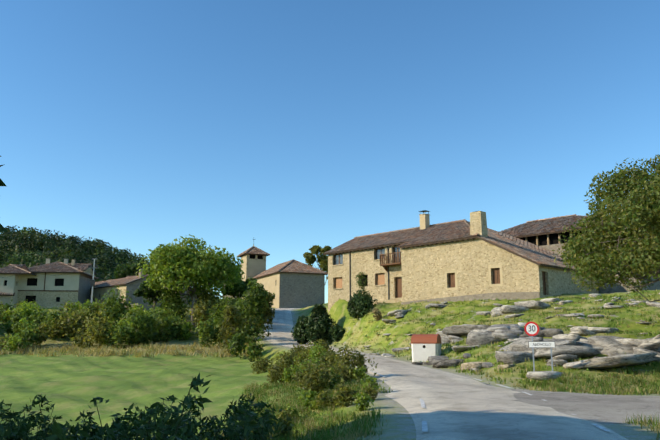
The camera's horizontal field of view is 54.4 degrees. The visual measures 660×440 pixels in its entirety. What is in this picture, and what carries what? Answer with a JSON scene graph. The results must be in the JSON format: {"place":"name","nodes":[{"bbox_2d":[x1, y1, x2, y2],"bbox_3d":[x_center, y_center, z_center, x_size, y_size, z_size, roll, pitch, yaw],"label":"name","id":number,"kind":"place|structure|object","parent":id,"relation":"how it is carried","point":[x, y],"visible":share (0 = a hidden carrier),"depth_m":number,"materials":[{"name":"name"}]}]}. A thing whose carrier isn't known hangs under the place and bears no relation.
{"place":"outdoors","nodes":[
{"label":"outdoors","id":0,"kind":"place"},
{"bbox_2d":[0,225,192,304],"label":"forest hill","id":1,"kind":"structure","parent":0,"point":[59,246],"depth_m":589.26,"materials":[{"name":"green plant"}]},
{"bbox_2d":[0,240,659,439],"bbox_3d":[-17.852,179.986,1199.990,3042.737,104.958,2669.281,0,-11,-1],"label":"terrain","id":2,"kind":"structure","parent":0,"point":[69,386],"depth_m":40.47,"materials":[{"name":"green plant"}]},
{"bbox_2d":[0,292,14,305],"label":"house","id":3,"kind":"structure","parent":2,"relation":"on","point":[5,298],"depth_m":102.27,"materials":[{"name":"paint"}]},
{"bbox_2d":[0,258,97,308],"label":"modern house","id":4,"kind":"structure","parent":2,"relation":"on","point":[44,289],"depth_m":105.58,"materials":[{"name":"paint"}]},
{"bbox_2d":[0,261,238,287],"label":"house roof tiles","id":5,"kind":"object","parent":4,"relation":"on","point":[127,279],"visible":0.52,"depth_m":108.00,"materials":[{"name":"brown tile"}]},
{"bbox_2d":[35,260,95,274],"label":"roof","id":6,"kind":"structure","parent":2,"relation":"on","point":[88,270],"depth_m":142.89,"materials":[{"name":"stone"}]},
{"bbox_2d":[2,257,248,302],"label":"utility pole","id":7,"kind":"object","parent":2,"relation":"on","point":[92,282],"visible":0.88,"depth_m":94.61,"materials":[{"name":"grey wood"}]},
{"bbox_2d":[90,269,165,310],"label":"old house","id":8,"kind":"structure","parent":2,"relation":"on","point":[129,287],"depth_m":106.86,"materials":[{"name":"grey stone"}]},
{"bbox_2d":[0,340,264,357],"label":"dry grass","id":9,"kind":"structure","parent":2,"relation":"on","point":[103,350],"depth_m":69.05,"materials":[{"name":"plant"}]},
{"bbox_2d":[0,372,282,439],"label":"shrubs","id":10,"kind":"object","parent":2,"relation":"on","point":[55,429],"depth_m":7.94,"materials":[{"name":"green plant"}]},
{"bbox_2d":[0,234,330,327],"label":"tree","id":11,"kind":"object","parent":2,"relation":"on","point":[166,267],"depth_m":85.30,"materials":[{"name":"green plant"}]},
{"bbox_2d":[175,286,190,304],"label":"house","id":12,"kind":"structure","parent":2,"relation":"on","point":[185,297],"depth_m":136.66,"materials":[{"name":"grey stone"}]},
{"bbox_2d":[0,277,380,439],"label":"shrub leaves","id":13,"kind":"object","parent":2,"relation":"on","point":[230,325],"visible":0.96,"depth_m":73.69,"materials":[{"name":"green plant"}]},
{"bbox_2d":[151,290,245,318],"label":"shrub tree trunks","id":14,"kind":"object","parent":2,"relation":"on","point":[155,301],"visible":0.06,"depth_m":91.02,"materials":[{"name":"brown plant"}]},
{"bbox_2d":[237,239,327,307],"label":"church","id":15,"kind":"structure","parent":2,"relation":"on","point":[296,289],"depth_m":113.97,"materials":[{"name":"grey stone"}]},
{"bbox_2d":[237,246,327,277],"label":"church roof tiles","id":16,"kind":"object","parent":15,"relation":"attached to","point":[278,267],"visible":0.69,"depth_m":117.09,"materials":[{"name":"brown tile"}]},
{"bbox_2d":[291,272,381,344],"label":"bushes","id":17,"kind":"object","parent":2,"relation":"on","point":[315,325],"visible":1,"depth_m":63.19,"materials":[{"name":"green plant"}]},
{"bbox_2d":[411,334,441,361],"bbox_3d":[5.786,7.812,38.487,1.648,1.910,1.320,-4,-12,21],"label":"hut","id":18,"kind":"object","parent":2,"relation":"on","point":[424,347],"visible":0.88,"depth_m":38.00,"materials":[{"name":"white paint"}]},
{"bbox_2d":[199,368,659,439],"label":"grass tufts","id":19,"kind":"object","parent":2,"relation":"on","point":[313,432],"visible":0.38,"depth_m":21.59,"materials":[{"name":"green plant"}]},
{"bbox_2d":[323,210,659,312],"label":"farmhouse","id":20,"kind":"object","parent":2,"relation":"on","point":[471,268],"visible":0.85,"depth_m":57.05,"materials":[{"name":"stone"}]},
{"bbox_2d":[325,219,478,252],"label":"farmhouse roof tiles","id":21,"kind":"object","parent":20,"relation":"attached to","point":[416,235],"visible":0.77,"depth_m":64.08,"materials":[{"name":"brown tile"}]},
{"bbox_2d":[464,214,614,269],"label":"farmhouse roof tiles","id":22,"kind":"object","parent":20,"relation":"attached to","point":[536,253],"visible":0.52,"depth_m":60.30,"materials":[{"name":"brown tile"}]},
{"bbox_2d":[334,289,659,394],"bbox_3d":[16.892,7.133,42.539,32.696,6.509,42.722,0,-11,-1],"label":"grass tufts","id":23,"kind":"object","parent":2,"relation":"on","point":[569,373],"depth_m":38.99,"materials":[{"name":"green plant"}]},
{"bbox_2d":[352,293,659,379],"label":"limestone rocks","id":24,"kind":"object","parent":2,"relation":"on","point":[572,344],"visible":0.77,"depth_m":32.36,"materials":[{"name":"grey stone"}]},
{"bbox_2d":[524,322,554,371],"bbox_3d":[8.740,5.488,26.644,1.190,2.520,0.058,-4,-11,18],"label":"speed sign","id":25,"kind":"object","parent":2,"relation":"on","point":[531,329],"visible":0.98,"depth_m":26.75,"materials":[{"name":"silver metal"}]},
{"bbox_2d":[511,389,659,423],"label":"side road","id":26,"kind":"structure","parent":2,"relation":"on","point":[604,409],"depth_m":17.17,"materials":[{"name":"grey asphalt"}]},
{"bbox_2d":[552,155,659,301],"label":"tree","id":27,"kind":"object","parent":2,"relation":"on","point":[636,214],"depth_m":28.07,"materials":[{"name":"green plant"}]},
{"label":"tree trunks","id":28,"kind":"object","parent":2,"relation":"on","visible":0},
{"bbox_2d":[0,156,7,231],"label":"tree","id":29,"kind":"object","parent":28,"relation":"attached to","point":[2,228],"visible":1,"depth_m":11.74,"materials":[{"name":"green plant"}]},
{"bbox_2d":[0,0,659,302],"label":"sky","id":30,"kind":"structure","parent":0,"point":[290,127],"materials":[{"name":"blue"}]},
{"bbox_2d":[264,308,627,439],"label":"road","id":31,"kind":"structure","parent":0,"point":[458,407],"depth_m":16.12,"materials":[{"name":"grey asphalt"}]},
{"bbox_2d":[371,371,609,431],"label":"road markings","id":32,"kind":"object","parent":31,"relation":"on","point":[424,427],"visible":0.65,"depth_m":13.51,"materials":[{"name":"paint"}]}
]}

